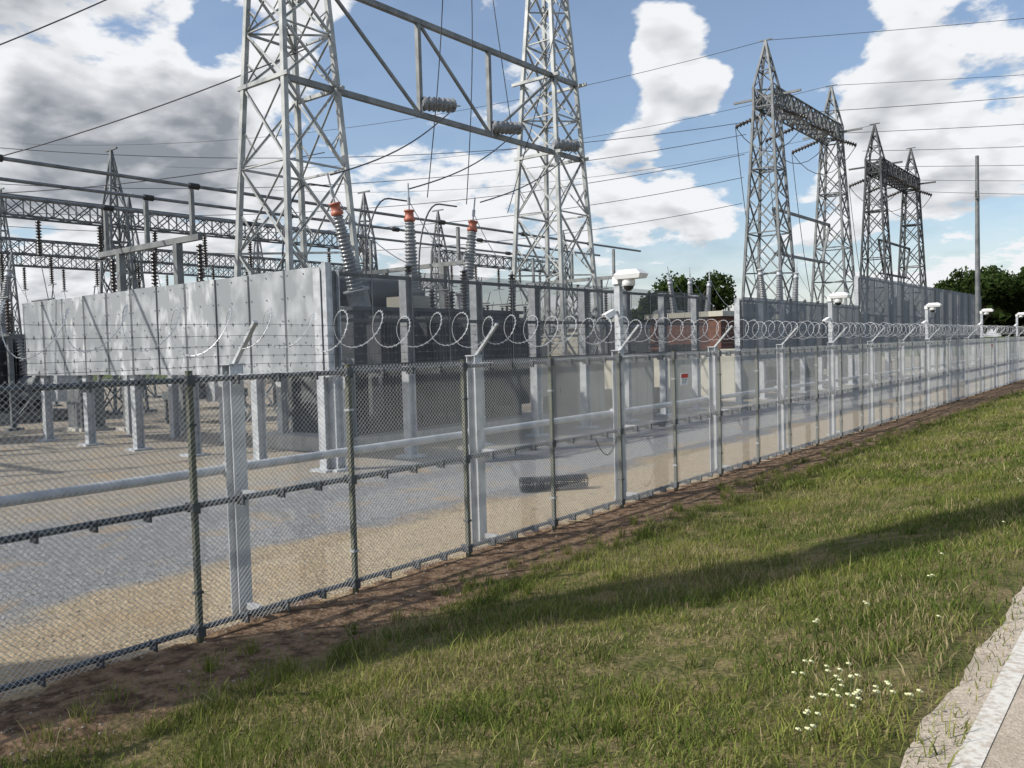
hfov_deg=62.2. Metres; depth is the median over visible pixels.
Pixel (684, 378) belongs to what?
warning sign
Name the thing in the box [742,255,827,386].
power transformer
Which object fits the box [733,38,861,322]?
lattice portal tower
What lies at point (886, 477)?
grass
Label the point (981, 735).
road edge line
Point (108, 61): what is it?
sky
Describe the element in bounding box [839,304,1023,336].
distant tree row
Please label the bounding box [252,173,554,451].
power transformer
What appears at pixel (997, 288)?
oak tree
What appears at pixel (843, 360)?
equipment cabinet
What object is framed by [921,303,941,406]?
security camera mast
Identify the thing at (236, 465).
security fence
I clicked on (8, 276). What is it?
power transformer
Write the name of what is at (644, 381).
equipment cabinet
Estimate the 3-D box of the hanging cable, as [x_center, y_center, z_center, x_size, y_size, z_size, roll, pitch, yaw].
[1.483,0.885,13.075,0.022,0.429,0.769,0,3,38]
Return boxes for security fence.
[0,301,1023,697]
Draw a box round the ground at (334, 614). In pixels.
[0,336,1023,767]
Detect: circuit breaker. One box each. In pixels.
[14,327,76,422]
[162,375,247,423]
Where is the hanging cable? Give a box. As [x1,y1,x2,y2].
[594,434,617,455]
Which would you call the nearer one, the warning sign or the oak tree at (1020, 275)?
the warning sign
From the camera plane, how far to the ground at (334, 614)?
8.36 m
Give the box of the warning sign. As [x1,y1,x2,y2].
[681,373,687,384]
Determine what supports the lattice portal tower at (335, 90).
on the ground at (334, 614)
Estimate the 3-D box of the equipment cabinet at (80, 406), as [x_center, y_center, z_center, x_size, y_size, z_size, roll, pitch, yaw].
[-14.850,0.791,29.621,1.120,1.650,0.920,0,3,38]
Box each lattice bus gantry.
[0,147,377,414]
[0,188,437,384]
[0,196,368,398]
[430,209,571,286]
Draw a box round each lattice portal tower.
[219,0,596,437]
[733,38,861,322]
[849,123,935,361]
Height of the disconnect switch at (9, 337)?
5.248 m
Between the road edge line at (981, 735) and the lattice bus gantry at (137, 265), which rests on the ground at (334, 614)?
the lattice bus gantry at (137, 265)
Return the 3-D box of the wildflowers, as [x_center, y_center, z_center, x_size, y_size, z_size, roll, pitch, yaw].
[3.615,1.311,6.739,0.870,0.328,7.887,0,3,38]
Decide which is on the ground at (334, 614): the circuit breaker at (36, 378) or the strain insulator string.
the circuit breaker at (36, 378)
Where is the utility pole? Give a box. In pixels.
[975,155,980,369]
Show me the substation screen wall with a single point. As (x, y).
(325, 292)
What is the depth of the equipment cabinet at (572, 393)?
27.49 m
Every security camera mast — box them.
[602,269,647,497]
[822,292,850,434]
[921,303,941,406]
[977,309,993,389]
[1014,312,1023,335]
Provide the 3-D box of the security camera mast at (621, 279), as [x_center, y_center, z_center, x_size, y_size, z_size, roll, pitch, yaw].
[1.792,0.023,13.288,0.583,3.610,0.507,0,3,38]
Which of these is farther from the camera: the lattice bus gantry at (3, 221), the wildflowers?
the lattice bus gantry at (3, 221)
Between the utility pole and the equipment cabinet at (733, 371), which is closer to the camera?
the equipment cabinet at (733, 371)
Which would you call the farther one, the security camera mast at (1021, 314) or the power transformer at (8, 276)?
the security camera mast at (1021, 314)
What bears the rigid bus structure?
on the ground at (334, 614)
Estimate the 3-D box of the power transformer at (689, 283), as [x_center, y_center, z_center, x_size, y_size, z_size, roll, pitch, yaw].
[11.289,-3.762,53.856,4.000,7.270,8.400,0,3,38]
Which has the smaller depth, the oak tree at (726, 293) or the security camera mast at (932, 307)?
the security camera mast at (932, 307)
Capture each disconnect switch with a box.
[0,282,95,430]
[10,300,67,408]
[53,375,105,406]
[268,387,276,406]
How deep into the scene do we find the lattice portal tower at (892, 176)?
88.37 m
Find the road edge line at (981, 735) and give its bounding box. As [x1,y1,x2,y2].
[950,629,1023,767]
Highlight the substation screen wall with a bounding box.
[22,262,980,472]
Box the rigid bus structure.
[0,154,640,434]
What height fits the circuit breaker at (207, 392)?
3.895 m
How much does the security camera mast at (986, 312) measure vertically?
3.610 m
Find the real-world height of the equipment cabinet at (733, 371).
2.150 m
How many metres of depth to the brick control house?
40.65 m
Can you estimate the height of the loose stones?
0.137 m
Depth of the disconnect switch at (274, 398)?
40.50 m
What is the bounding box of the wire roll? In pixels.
[519,473,587,491]
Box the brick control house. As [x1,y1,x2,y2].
[650,311,742,348]
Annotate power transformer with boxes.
[0,252,67,421]
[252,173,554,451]
[667,266,729,312]
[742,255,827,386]
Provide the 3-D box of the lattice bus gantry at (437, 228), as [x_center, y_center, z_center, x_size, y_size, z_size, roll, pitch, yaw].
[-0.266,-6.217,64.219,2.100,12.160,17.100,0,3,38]
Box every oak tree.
[649,269,736,311]
[930,265,1023,322]
[996,266,1023,313]
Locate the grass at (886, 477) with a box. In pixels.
[0,387,1023,767]
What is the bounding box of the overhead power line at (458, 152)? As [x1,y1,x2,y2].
[0,0,1023,271]
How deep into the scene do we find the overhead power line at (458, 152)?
61.27 m
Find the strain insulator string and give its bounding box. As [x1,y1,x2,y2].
[421,96,581,153]
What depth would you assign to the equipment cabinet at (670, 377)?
32.24 m
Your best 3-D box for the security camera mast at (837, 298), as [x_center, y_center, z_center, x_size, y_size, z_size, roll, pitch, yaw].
[8.195,-0.494,21.404,0.583,3.610,0.507,0,3,38]
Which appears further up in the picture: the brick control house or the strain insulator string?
the strain insulator string
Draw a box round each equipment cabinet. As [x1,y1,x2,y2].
[66,387,107,431]
[543,361,607,422]
[604,358,656,414]
[654,356,702,408]
[700,348,758,399]
[827,339,878,378]
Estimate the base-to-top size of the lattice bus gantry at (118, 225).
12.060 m
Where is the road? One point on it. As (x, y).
(1006, 749)
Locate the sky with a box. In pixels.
[0,0,1023,338]
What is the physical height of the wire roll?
0.256 m
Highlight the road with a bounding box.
[900,586,1023,767]

